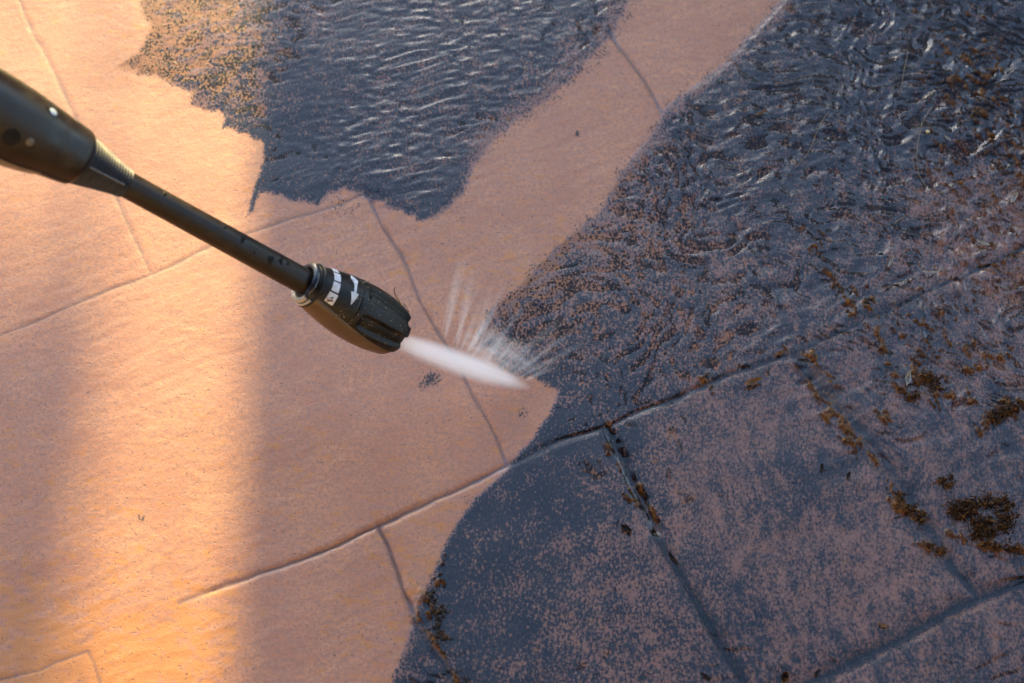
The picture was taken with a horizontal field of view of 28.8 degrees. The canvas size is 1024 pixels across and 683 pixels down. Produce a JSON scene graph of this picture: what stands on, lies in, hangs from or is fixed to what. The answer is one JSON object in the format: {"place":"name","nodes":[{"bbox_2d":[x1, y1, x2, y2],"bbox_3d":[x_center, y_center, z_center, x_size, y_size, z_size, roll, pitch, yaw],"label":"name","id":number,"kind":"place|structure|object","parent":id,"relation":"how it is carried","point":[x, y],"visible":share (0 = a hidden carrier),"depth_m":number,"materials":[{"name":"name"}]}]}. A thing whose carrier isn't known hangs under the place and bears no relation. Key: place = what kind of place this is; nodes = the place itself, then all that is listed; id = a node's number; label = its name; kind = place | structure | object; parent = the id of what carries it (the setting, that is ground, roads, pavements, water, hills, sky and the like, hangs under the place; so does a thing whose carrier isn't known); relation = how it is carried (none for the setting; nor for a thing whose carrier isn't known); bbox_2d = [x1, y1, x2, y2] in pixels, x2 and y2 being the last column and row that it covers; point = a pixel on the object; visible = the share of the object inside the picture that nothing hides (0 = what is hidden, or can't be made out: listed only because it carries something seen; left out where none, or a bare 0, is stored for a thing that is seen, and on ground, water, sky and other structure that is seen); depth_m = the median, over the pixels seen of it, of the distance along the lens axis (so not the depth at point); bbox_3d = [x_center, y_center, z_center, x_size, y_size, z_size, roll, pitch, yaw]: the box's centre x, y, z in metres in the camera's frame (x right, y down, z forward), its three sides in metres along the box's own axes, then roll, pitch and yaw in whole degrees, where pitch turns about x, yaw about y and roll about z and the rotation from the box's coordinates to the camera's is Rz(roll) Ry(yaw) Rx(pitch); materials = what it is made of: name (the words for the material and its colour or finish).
{"place":"outdoors","nodes":[
{"label":"outdoors","id":0,"kind":"place"},
{"bbox_2d":[0,67,410,353],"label":"pressure washer lance","id":1,"kind":"object","parent":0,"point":[42,135],"visible":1,"depth_m":1.12,"materials":[{"name":"black plastic"}]},
{"bbox_2d":[0,0,1023,682],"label":"ground","id":2,"kind":"structure","parent":0,"point":[618,252],"depth_m":1.30,"materials":[{"name":"beige stone"}]},
{"bbox_2d":[986,397,1022,425],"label":"moss clump","id":3,"kind":"object","parent":2,"relation":"on","point":[1003,415],"visible":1,"depth_m":1.27,"materials":[{"name":"brown plant"}]},
{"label":"water","id":4,"kind":"structure","parent":0,"visible":0},
{"bbox_2d":[423,582,450,654],"bbox_3d":[-0.044,0.166,1.201,0.018,0.006,0.046,-11,61,-6],"label":"moss clump","id":5,"kind":"object","parent":4,"relation":"on","point":[430,594],"visible":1,"depth_m":1.20,"materials":[{"name":"brown plant"}]},
{"bbox_2d":[621,524,631,532],"bbox_3d":[0.071,0.116,1.231,0.006,0.002,0.006,0,60,0],"label":"rotten flake","id":6,"kind":"object","parent":4,"relation":"on","point":[625,528],"visible":1,"depth_m":1.23,"materials":[{"name":"black plant"}]},
{"bbox_2d":[668,551,677,562],"bbox_3d":[0.099,0.133,1.221,0.006,0.002,0.008,0,60,0],"label":"rotten flake","id":7,"kind":"object","parent":4,"relation":"on","point":[672,557],"visible":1,"depth_m":1.22,"materials":[{"name":"black plant"}]},
{"bbox_2d":[745,377,761,384],"bbox_3d":[0.155,0.026,1.281,0.011,0.004,0.005,0,60,0],"label":"dead leaf","id":8,"kind":"object","parent":4,"relation":"on","point":[752,381],"visible":1,"depth_m":1.28,"materials":[{"name":"brown plant"}]},
{"bbox_2d":[781,672,788,681],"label":"dead leaf","id":9,"kind":"object","parent":4,"relation":"on","point":[784,676],"visible":1,"depth_m":1.18,"materials":[{"name":"brown plant"}]},
{"bbox_2d":[794,113,827,168],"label":"dry grass","id":10,"kind":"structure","parent":4,"relation":"on","point":[813,141],"depth_m":1.38,"materials":[{"name":"plant"}]},
{"bbox_2d":[888,255,893,266],"bbox_3d":[0.252,-0.053,1.327,0.005,0.004,0.009,0,60,0],"label":"petal","id":11,"kind":"object","parent":4,"relation":"on","point":[890,260],"visible":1,"depth_m":1.33,"materials":[{"name":"white plant"}]},
{"bbox_2d":[899,51,908,95],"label":"dry grass","id":12,"kind":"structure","parent":4,"relation":"on","point":[903,73],"depth_m":1.41,"materials":[{"name":"plant"}]},
{"bbox_2d":[905,369,910,384],"bbox_3d":[0.255,0.024,1.281,0.004,0.006,0.011,0,60,0],"label":"petal","id":13,"kind":"object","parent":4,"relation":"on","point":[908,377],"visible":1,"depth_m":1.28,"materials":[{"name":"white plant"}]},
{"bbox_2d":[890,490,930,530],"bbox_3d":[0.248,0.104,1.237,0.016,0.007,0.032,-32,65,-17],"label":"moss clump","id":14,"kind":"object","parent":4,"relation":"on","point":[919,517],"visible":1,"depth_m":1.24,"materials":[{"name":"brown plant"}]},
{"bbox_2d":[916,107,931,185],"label":"dry grass","id":15,"kind":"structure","parent":4,"relation":"on","point":[918,141],"depth_m":1.38,"materials":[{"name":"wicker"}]},
{"bbox_2d":[904,368,948,404],"bbox_3d":[0.266,0.030,1.279,0.022,0.007,0.030,35,66,18],"label":"moss clump","id":16,"kind":"object","parent":4,"relation":"on","point":[912,395],"visible":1,"depth_m":1.28,"materials":[{"name":"brown plant"}]},
{"bbox_2d":[923,270,936,273],"bbox_3d":[0.278,-0.046,1.323,0.010,0.003,0.002,0,60,0],"label":"petal","id":17,"kind":"object","parent":4,"relation":"on","point":[930,272],"visible":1,"depth_m":1.32,"materials":[{"name":"white plant"}]},
{"bbox_2d":[922,540,951,557],"bbox_3d":[0.262,0.127,1.224,0.018,0.006,0.012,28,64,15],"label":"moss clump","id":18,"kind":"object","parent":4,"relation":"on","point":[940,550],"visible":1,"depth_m":1.22,"materials":[{"name":"brown plant"}]},
{"bbox_2d":[930,473,957,489],"bbox_3d":[0.270,0.088,1.247,0.018,0.005,0.012,0,60,0],"label":"moss clump","id":19,"kind":"object","parent":4,"relation":"on","point":[947,483],"visible":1,"depth_m":1.25,"materials":[{"name":"brown plant"}]},
{"bbox_2d":[939,484,1022,539],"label":"moss clump","id":20,"kind":"object","parent":4,"relation":"on","point":[958,512],"visible":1,"depth_m":1.24,"materials":[{"name":"brown plant"}]},
{"bbox_2d":[977,239,989,244],"bbox_3d":[0.316,-0.066,1.335,0.008,0.003,0.004,0,60,0],"label":"petal","id":21,"kind":"object","parent":4,"relation":"on","point":[983,242],"visible":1,"depth_m":1.33,"materials":[{"name":"white plant"}]},
{"bbox_2d":[964,526,1023,556],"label":"moss clump","id":22,"kind":"object","parent":4,"relation":"on","point":[996,545],"visible":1,"depth_m":1.23,"materials":[{"name":"brown plant"}]},
{"bbox_2d":[1010,191,1017,202],"bbox_3d":[0.341,-0.098,1.352,0.006,0.004,0.009,0,60,0],"label":"petal","id":23,"kind":"object","parent":4,"relation":"on","point":[1014,196],"visible":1,"depth_m":1.35,"materials":[{"name":"white plant"}]}
]}

